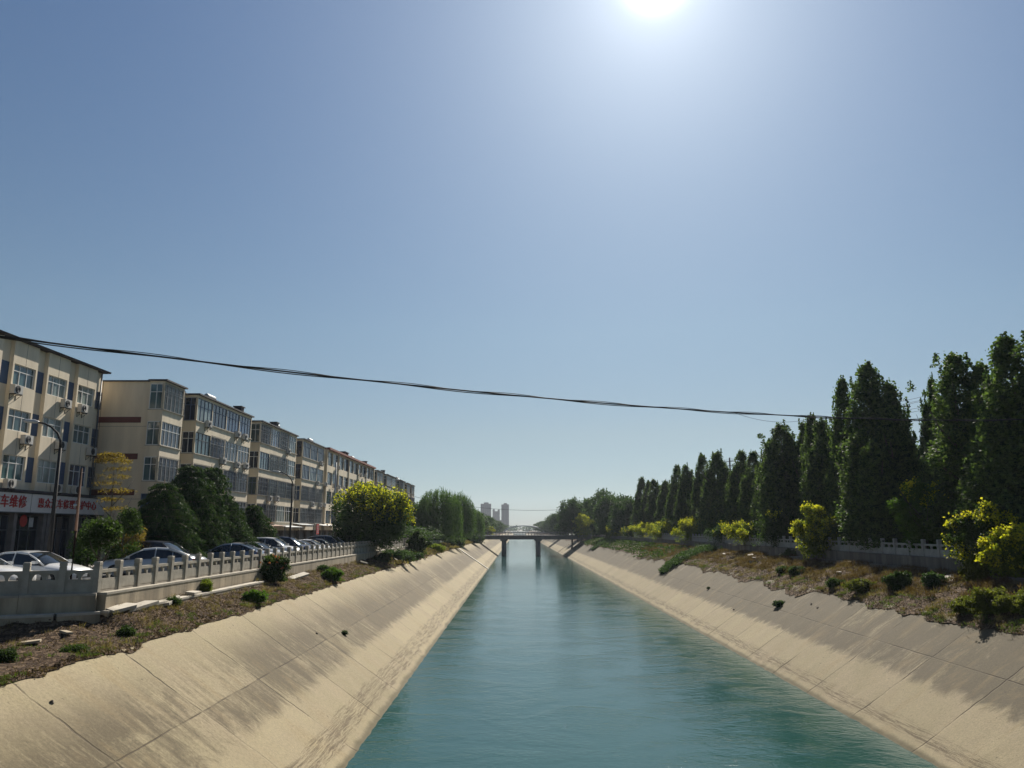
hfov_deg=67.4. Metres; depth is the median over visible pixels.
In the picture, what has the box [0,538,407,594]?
balustrade
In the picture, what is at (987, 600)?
bush
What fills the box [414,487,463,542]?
willow tree
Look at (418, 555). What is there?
bush
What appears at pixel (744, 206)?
sky
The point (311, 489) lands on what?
window
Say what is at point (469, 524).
willow tree
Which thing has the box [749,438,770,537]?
poplar tree
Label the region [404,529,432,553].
bush
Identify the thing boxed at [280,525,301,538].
awning
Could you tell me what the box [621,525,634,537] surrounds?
golden rain tree
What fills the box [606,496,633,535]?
broadleaf tree
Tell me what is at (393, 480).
window
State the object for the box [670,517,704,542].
golden rain tree
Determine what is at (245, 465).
air conditioner
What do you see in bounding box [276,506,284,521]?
window
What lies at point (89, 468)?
window
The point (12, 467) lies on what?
window
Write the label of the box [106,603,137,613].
broken slab
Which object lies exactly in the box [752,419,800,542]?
poplar tree
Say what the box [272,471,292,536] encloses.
street lamp
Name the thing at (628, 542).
weeds
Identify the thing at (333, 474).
window
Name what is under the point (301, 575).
broken slab
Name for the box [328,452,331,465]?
window
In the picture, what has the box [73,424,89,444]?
window
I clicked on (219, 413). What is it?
window
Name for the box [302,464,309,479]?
window
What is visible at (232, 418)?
window
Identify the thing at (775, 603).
bush
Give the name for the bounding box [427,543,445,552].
bush
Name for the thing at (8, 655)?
bush
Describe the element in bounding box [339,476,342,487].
window
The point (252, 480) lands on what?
window
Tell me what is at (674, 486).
poplar tree
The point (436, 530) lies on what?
shrub
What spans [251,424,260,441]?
window
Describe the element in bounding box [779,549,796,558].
bush
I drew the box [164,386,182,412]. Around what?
window
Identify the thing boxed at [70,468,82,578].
pole
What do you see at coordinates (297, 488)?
window
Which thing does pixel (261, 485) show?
window
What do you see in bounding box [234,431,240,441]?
air conditioner
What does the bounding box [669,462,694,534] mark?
poplar tree
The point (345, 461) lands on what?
window
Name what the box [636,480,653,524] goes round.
poplar tree
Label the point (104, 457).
layered tree
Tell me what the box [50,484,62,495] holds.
air conditioner
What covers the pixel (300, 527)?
awning
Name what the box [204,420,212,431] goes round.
air conditioner
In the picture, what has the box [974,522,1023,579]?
golden rain tree
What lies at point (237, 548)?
parked car
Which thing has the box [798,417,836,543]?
poplar tree
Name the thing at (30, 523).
poster
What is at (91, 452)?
air conditioner
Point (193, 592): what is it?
broken slab
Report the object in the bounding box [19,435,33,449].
air conditioner
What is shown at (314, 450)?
window
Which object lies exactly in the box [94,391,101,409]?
window
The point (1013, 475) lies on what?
poplar tree
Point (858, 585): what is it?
bush
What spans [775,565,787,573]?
bush
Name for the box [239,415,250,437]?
window
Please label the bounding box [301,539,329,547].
parked car
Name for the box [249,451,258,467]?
window
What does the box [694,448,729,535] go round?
poplar tree
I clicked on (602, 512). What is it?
broadleaf tree
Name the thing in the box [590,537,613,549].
creeper
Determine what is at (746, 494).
poplar tree
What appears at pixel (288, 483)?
window
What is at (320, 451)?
window
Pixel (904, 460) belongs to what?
poplar tree
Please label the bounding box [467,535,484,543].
bush
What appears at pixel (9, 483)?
air conditioner
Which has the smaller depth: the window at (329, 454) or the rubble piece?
the rubble piece
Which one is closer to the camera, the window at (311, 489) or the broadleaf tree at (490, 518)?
the window at (311, 489)
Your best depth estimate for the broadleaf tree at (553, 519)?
389.23 m
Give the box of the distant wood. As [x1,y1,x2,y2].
[506,525,533,531]
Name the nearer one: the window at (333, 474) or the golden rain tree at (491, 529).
the window at (333, 474)
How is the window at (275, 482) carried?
in the apartment building at (154, 431)
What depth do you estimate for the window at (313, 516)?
101.18 m
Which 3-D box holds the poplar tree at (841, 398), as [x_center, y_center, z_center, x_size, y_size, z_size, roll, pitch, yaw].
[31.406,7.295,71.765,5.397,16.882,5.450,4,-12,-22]
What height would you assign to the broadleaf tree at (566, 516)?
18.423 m
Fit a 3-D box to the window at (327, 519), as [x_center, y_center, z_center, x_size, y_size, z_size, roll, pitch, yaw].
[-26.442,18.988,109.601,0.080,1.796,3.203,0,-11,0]
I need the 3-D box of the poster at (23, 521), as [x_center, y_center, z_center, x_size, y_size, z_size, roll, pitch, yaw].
[-30.980,8.672,48.696,0.020,0.750,0.750,0,-11,0]
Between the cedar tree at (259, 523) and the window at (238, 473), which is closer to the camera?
the cedar tree at (259, 523)
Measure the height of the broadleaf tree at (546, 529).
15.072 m
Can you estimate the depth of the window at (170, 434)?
60.05 m
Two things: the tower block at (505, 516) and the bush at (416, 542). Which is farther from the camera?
the tower block at (505, 516)
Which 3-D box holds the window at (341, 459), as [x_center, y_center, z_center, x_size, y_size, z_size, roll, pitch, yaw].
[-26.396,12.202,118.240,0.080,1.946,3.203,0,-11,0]
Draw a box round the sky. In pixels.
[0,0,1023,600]
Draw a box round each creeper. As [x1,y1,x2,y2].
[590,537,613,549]
[658,543,723,574]
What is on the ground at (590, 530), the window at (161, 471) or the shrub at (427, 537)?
the shrub at (427, 537)
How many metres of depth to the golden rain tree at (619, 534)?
210.25 m
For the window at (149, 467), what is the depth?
57.79 m
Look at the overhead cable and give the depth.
25.57 m
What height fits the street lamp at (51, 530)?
7.282 m
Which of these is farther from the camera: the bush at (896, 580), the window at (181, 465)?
the window at (181, 465)
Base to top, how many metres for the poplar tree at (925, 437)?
14.326 m
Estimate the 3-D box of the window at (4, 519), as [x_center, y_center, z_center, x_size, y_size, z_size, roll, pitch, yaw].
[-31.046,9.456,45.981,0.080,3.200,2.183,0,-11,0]
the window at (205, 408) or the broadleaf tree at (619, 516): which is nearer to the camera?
the window at (205, 408)
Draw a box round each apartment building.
[0,330,110,562]
[79,379,325,560]
[314,447,375,537]
[374,470,414,504]
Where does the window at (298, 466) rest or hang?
in the apartment building at (154, 431)
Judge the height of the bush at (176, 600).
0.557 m
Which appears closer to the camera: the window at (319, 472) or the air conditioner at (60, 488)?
the air conditioner at (60, 488)
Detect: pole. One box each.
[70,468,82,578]
[332,462,336,535]
[724,458,734,471]
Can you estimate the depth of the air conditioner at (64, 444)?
51.61 m
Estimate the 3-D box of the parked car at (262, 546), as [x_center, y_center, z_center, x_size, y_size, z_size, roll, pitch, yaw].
[-18.879,12.384,56.664,4.748,1.475,2.240,-1,-11,3]
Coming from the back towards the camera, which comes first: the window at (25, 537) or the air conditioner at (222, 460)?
the air conditioner at (222, 460)
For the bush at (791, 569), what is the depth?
63.88 m
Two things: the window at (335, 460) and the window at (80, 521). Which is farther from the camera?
the window at (335, 460)
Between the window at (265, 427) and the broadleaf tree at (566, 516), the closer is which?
the window at (265, 427)
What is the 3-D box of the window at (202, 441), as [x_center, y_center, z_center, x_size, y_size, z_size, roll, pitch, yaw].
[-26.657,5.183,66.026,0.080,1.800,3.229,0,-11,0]
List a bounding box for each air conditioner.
[2,479,16,491]
[9,384,23,400]
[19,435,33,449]
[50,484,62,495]
[54,440,66,453]
[60,399,71,411]
[71,486,81,495]
[76,404,87,417]
[85,447,96,460]
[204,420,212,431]
[219,457,226,467]
[233,462,240,470]
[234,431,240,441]
[241,434,247,442]
[242,462,248,471]
[267,496,271,503]
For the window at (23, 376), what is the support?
in the apartment building at (48, 379)
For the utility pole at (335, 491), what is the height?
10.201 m
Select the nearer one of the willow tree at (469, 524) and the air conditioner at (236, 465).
the air conditioner at (236, 465)
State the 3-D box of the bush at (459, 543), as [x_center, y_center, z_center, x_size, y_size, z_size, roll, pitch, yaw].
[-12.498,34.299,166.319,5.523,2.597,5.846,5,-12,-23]
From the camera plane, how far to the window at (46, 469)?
50.85 m
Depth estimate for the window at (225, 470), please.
72.88 m
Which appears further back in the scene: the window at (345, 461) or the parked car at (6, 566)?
the window at (345, 461)
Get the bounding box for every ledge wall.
[0,581,263,625]
[790,556,1023,584]
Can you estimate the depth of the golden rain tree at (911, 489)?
54.15 m
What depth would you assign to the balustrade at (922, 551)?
63.13 m
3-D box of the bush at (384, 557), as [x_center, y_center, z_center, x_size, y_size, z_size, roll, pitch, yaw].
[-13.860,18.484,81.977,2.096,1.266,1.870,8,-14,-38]
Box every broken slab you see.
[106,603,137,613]
[129,600,158,612]
[164,595,179,605]
[185,590,201,594]
[290,572,308,578]
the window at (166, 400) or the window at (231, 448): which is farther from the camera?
the window at (231, 448)
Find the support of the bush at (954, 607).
on the earth bank at (879, 598)
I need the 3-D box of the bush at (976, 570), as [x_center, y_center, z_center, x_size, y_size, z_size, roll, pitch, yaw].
[26.518,10.317,43.487,2.092,1.947,1.826,0,-11,0]
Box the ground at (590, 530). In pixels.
[73,530,955,564]
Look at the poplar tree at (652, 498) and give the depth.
170.45 m
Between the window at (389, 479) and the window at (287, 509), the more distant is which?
the window at (389, 479)
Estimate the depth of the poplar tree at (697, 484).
128.43 m
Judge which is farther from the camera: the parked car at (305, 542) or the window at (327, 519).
the window at (327, 519)
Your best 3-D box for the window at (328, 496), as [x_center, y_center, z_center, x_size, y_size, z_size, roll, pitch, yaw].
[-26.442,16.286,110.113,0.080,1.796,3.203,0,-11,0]
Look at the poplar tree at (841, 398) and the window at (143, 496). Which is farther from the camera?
the poplar tree at (841, 398)
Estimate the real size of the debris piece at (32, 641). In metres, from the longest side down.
0.600 x 0.240 x 0.070 m
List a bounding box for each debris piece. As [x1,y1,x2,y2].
[20,639,41,644]
[59,630,72,633]
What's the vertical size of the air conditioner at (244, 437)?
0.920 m
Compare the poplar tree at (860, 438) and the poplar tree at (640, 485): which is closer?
the poplar tree at (860, 438)
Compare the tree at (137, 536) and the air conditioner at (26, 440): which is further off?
the air conditioner at (26, 440)
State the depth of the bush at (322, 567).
58.97 m
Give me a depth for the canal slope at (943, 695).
39.80 m
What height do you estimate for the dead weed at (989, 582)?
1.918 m
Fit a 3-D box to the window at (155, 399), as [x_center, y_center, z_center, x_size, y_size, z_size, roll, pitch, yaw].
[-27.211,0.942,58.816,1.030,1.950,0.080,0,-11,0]
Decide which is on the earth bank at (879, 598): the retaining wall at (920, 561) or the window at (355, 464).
the retaining wall at (920, 561)
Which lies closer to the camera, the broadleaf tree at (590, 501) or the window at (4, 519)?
the window at (4, 519)
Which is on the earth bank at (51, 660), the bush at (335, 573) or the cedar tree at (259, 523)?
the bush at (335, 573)
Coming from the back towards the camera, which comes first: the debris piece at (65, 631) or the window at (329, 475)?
the window at (329, 475)
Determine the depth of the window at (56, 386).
51.97 m
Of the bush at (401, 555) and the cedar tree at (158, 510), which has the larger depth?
the bush at (401, 555)
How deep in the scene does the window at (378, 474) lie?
150.34 m
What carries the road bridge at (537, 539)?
on the ground at (590, 530)
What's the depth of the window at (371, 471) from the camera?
143.46 m
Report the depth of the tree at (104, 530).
30.36 m
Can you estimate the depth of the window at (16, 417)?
47.90 m
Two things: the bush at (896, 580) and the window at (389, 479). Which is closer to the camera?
the bush at (896, 580)
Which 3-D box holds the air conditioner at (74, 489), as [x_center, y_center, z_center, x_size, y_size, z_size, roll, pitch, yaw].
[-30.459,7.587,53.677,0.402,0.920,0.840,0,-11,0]
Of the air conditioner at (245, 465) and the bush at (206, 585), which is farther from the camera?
the air conditioner at (245, 465)
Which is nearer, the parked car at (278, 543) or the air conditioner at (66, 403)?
the air conditioner at (66, 403)
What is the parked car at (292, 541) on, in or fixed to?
on the street
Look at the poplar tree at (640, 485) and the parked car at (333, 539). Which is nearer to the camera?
the parked car at (333, 539)
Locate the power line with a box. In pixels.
[408,493,656,510]
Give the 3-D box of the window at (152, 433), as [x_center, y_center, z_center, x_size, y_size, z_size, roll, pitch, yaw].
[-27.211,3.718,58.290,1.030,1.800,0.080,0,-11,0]
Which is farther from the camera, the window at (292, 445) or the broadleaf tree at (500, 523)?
the broadleaf tree at (500, 523)
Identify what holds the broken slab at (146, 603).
on the earth bank at (51, 660)
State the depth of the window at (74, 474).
54.18 m
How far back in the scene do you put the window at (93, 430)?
56.63 m
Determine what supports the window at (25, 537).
in the apartment building at (48, 379)
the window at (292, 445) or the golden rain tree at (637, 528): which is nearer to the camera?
the window at (292, 445)
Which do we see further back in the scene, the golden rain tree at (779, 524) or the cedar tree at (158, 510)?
the golden rain tree at (779, 524)
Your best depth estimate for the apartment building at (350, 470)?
116.15 m
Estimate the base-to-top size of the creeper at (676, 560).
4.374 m
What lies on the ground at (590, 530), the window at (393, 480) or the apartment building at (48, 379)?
the apartment building at (48, 379)
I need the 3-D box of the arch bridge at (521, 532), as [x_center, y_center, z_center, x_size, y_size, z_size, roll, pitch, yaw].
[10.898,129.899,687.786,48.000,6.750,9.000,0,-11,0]
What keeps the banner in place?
on the pavement
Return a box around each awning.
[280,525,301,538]
[293,523,313,539]
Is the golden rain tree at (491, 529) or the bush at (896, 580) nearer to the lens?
the bush at (896, 580)
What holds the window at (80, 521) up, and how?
in the apartment building at (48, 379)
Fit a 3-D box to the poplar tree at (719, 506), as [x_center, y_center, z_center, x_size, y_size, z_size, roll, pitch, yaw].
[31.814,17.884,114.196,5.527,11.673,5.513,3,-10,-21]
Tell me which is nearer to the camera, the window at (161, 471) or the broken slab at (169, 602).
the broken slab at (169, 602)
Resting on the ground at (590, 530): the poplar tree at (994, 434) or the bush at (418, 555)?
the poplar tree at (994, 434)
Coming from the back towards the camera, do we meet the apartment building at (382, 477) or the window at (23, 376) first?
the apartment building at (382, 477)
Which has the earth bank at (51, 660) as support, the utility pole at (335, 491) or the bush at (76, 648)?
the bush at (76, 648)
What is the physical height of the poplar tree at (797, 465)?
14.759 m
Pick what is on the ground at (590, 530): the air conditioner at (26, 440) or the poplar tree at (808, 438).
the poplar tree at (808, 438)
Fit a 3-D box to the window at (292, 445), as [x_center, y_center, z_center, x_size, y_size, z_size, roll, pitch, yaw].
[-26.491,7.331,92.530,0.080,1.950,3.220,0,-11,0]
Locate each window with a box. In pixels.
[0,515,8,552]
[1,454,24,480]
[7,408,29,432]
[13,364,34,389]
[14,515,38,550]
[37,459,56,483]
[42,417,61,438]
[47,375,65,398]
[51,516,68,558]
[68,464,85,486]
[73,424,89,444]
[73,517,96,562]
[77,385,93,406]
[86,467,94,487]
[91,428,97,446]
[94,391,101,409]
[140,493,149,507]
[142,457,157,480]
[145,421,160,444]
[149,384,163,408]
[157,457,176,481]
[160,421,180,448]
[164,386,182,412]
[179,464,190,483]
[181,431,194,452]
[184,397,196,419]
[194,432,209,455]
[197,398,212,422]
[210,436,224,457]
[212,404,226,429]
[223,470,235,490]
[225,441,237,461]
[226,410,239,432]
[236,473,246,492]
[237,445,248,463]
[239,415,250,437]
[247,477,257,493]
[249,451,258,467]
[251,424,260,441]
[257,477,267,494]
[259,451,268,469]
[261,424,270,444]
[266,505,275,521]
[268,479,276,495]
[269,454,277,470]
[270,428,279,447]
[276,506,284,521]
[277,482,285,497]
[278,458,286,473]
[280,432,287,449]
[285,506,292,521]
[286,483,293,498]
[287,460,294,476]
[288,436,296,452]
[293,508,298,522]
[294,486,300,499]
[295,464,301,477]
[296,441,302,455]
[299,508,306,522]
[301,486,308,500]
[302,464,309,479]
[303,442,310,458]
[307,509,314,522]
[308,487,315,501]
[309,467,316,481]
[310,444,317,460]
[317,469,322,482]
[318,447,323,461]
[325,511,329,522]
[326,491,330,503]
[327,472,331,484]
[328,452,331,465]
[333,454,337,466]
[333,474,336,486]
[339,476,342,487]
[340,457,342,469]
[343,477,347,488]
[344,459,347,471]
[350,461,352,472]
[354,462,356,474]
[362,466,365,477]
[370,469,372,479]
[377,472,379,482]
[387,476,391,485]
[392,478,395,486]
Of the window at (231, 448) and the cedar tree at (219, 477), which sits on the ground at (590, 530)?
the cedar tree at (219, 477)
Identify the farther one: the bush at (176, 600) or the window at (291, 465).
the window at (291, 465)
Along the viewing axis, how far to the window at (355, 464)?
129.25 m
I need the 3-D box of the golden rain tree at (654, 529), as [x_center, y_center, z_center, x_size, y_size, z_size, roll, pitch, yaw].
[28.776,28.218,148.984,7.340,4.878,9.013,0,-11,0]
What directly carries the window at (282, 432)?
in the apartment building at (154, 431)
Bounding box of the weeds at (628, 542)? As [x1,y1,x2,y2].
[579,536,690,557]
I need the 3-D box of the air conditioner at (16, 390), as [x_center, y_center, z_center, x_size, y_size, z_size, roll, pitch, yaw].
[-30.507,0.522,47.241,0.402,0.920,0.840,0,-11,0]
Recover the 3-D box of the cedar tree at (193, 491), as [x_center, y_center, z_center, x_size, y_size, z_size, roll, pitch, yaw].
[-22.172,9.112,52.728,8.685,7.546,8.514,0,-11,0]
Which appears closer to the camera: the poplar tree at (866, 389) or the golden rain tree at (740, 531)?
the poplar tree at (866, 389)
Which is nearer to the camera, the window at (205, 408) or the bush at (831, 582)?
the bush at (831, 582)
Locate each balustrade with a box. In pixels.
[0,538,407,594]
[634,532,972,558]
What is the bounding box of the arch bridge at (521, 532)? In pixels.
[498,525,543,532]
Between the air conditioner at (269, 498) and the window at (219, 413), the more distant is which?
the air conditioner at (269, 498)
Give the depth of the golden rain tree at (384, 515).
83.89 m
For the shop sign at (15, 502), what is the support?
attached to the apartment building at (48, 379)
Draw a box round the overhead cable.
[0,334,1023,420]
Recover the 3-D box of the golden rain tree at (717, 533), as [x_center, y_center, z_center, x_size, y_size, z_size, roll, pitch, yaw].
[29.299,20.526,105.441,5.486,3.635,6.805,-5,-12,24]
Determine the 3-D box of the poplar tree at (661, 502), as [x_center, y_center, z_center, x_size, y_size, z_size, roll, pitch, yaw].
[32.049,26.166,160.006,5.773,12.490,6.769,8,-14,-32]
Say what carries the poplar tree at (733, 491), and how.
on the ground at (590, 530)
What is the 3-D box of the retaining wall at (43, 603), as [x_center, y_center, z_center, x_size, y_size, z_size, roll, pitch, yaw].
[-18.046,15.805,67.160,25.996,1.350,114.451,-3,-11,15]
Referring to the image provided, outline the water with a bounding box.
[346,534,937,767]
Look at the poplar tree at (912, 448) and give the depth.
65.26 m
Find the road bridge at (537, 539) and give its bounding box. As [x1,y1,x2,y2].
[474,532,590,555]
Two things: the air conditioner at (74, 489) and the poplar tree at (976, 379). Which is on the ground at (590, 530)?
the poplar tree at (976, 379)
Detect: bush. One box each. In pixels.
[0,646,21,662]
[56,642,91,654]
[114,623,137,636]
[166,595,182,605]
[199,578,212,591]
[241,589,268,602]
[259,554,291,581]
[316,563,330,572]
[321,566,345,581]
[372,551,391,562]
[381,546,417,561]
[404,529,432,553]
[404,549,424,560]
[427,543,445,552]
[444,537,465,547]
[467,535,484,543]
[772,600,785,606]
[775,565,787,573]
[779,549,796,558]
[786,564,806,575]
[825,577,846,587]
[842,577,877,591]
[878,570,913,590]
[920,571,949,586]
[947,595,974,612]
[957,549,992,581]
[957,584,1012,615]
[1001,587,1023,614]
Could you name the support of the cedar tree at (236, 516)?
on the ground at (590, 530)
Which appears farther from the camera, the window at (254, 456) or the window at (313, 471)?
the window at (313, 471)
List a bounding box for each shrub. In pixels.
[399,526,434,537]
[403,525,445,542]
[422,526,442,540]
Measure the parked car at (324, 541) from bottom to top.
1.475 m
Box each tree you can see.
[64,519,106,567]
[77,515,126,562]
[91,451,136,558]
[102,506,144,559]
[106,479,213,564]
[113,526,147,556]
[145,462,237,564]
[198,466,258,541]
[201,491,259,547]
[233,505,284,541]
[326,479,416,550]
[406,503,428,527]
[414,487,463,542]
[448,491,477,540]
[462,509,485,537]
[476,514,496,534]
[482,512,490,527]
[486,526,495,534]
[493,520,504,532]
[542,514,551,534]
[548,513,565,534]
[554,496,588,548]
[571,513,593,538]
[582,488,614,536]
[590,492,629,538]
[605,524,629,537]
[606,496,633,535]
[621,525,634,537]
[628,521,650,538]
[629,477,648,524]
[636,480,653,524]
[640,518,672,541]
[644,478,660,526]
[652,480,670,523]
[660,464,681,532]
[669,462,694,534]
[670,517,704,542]
[686,452,711,534]
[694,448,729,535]
[703,520,734,543]
[710,465,730,531]
[720,449,750,523]
[721,518,758,545]
[734,450,758,524]
[744,509,800,548]
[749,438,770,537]
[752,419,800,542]
[788,418,805,516]
[790,500,843,559]
[795,412,820,536]
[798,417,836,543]
[823,375,857,544]
[832,428,877,549]
[833,360,895,540]
[849,436,918,549]
[870,376,922,540]
[886,476,956,551]
[900,429,919,547]
[916,372,950,549]
[918,351,981,542]
[940,497,1020,575]
[951,399,993,546]
[954,358,989,512]
[964,330,1023,530]
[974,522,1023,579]
[988,343,1023,529]
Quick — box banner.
[316,524,318,534]
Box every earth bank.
[0,531,509,685]
[529,531,1023,634]
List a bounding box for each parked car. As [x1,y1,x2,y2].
[0,550,92,579]
[0,558,35,580]
[102,547,194,576]
[124,541,206,574]
[201,543,264,562]
[245,537,298,550]
[245,542,286,556]
[273,537,315,549]
[299,540,324,547]
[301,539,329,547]
[308,535,348,545]
[311,539,341,546]
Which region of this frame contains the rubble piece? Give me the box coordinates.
[944,574,958,584]
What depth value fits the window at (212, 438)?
69.22 m
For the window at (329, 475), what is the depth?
111.12 m
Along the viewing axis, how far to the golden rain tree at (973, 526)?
45.12 m
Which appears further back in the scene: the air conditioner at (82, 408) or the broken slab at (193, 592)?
the air conditioner at (82, 408)
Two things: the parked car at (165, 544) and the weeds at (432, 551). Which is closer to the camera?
the parked car at (165, 544)
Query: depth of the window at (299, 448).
97.04 m
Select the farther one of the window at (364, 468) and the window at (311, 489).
the window at (364, 468)
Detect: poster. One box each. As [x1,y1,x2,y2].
[19,515,26,526]
[28,518,33,526]
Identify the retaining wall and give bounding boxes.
[0,546,408,614]
[589,534,1023,574]
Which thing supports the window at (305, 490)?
in the apartment building at (154, 431)
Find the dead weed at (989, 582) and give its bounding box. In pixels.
[640,542,1023,598]
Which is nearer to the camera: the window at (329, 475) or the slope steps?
the window at (329, 475)
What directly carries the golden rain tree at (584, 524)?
on the earth bank at (879, 598)
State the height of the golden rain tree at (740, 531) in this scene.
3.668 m
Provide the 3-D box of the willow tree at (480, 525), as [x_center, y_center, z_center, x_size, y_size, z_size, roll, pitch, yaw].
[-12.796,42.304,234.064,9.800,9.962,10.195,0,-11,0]
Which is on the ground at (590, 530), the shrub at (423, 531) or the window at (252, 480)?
the shrub at (423, 531)
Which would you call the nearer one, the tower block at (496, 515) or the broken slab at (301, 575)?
the broken slab at (301, 575)
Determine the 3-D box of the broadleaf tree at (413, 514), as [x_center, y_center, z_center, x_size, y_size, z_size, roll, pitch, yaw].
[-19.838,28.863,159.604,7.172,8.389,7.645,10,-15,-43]
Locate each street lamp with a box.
[23,419,61,551]
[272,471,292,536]
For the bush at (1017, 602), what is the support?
on the earth bank at (879, 598)
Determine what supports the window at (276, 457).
in the apartment building at (154, 431)
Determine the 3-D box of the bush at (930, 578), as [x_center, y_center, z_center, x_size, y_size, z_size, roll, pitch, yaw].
[25.126,11.605,45.601,1.729,1.052,1.364,-8,-13,37]
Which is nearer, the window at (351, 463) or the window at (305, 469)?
the window at (305, 469)
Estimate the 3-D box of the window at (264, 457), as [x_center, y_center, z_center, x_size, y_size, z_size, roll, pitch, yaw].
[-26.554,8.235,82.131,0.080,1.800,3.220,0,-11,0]
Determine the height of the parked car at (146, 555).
1.475 m
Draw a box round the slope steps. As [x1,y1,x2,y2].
[458,548,487,568]
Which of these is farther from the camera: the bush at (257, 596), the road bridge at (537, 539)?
the road bridge at (537, 539)
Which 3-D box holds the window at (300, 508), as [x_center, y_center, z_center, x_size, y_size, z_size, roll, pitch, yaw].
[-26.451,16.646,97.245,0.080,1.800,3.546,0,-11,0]
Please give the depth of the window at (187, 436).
64.42 m
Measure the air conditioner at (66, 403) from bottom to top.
0.920 m
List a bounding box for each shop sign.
[0,491,31,512]
[30,493,104,515]
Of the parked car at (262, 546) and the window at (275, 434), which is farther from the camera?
the window at (275, 434)
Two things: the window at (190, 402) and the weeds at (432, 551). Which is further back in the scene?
the weeds at (432, 551)
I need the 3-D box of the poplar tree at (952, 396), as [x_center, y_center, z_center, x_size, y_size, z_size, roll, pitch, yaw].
[31.399,4.857,53.361,7.038,14.739,6.333,5,-12,-26]
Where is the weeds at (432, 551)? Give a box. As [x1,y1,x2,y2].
[374,539,474,564]
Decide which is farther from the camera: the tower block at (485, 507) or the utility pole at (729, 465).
the tower block at (485, 507)
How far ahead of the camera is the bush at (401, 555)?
88.45 m
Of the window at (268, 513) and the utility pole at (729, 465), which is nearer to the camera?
the window at (268, 513)
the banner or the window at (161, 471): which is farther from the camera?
the banner
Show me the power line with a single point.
(528, 510)
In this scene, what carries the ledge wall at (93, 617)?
on the earth bank at (51, 660)
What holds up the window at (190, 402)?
in the apartment building at (154, 431)
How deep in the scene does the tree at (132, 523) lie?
38.92 m
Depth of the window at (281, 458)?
88.74 m
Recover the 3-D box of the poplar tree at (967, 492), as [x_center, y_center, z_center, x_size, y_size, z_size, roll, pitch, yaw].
[30.925,5.886,48.304,6.447,10.677,5.498,6,-11,-22]
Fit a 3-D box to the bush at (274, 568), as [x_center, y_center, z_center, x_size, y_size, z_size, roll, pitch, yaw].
[-14.918,11.438,47.695,2.264,1.799,2.240,9,-14,-38]
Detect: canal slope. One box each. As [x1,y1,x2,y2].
[0,534,512,767]
[526,534,1023,767]
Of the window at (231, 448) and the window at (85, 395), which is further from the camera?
the window at (231, 448)
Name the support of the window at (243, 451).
in the apartment building at (154, 431)
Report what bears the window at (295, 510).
in the apartment building at (154, 431)
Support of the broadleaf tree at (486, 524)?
on the ground at (590, 530)
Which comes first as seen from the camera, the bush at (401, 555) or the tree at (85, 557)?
the tree at (85, 557)
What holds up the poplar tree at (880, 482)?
on the ground at (590, 530)
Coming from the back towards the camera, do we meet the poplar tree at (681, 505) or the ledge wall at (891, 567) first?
the poplar tree at (681, 505)
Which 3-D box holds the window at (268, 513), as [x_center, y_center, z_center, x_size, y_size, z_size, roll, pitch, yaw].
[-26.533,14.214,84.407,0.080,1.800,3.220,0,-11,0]
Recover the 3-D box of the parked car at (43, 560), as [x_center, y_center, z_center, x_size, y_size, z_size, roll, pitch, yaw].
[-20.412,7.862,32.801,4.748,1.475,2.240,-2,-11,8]
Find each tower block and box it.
[481,502,490,515]
[493,509,499,520]
[501,503,508,524]

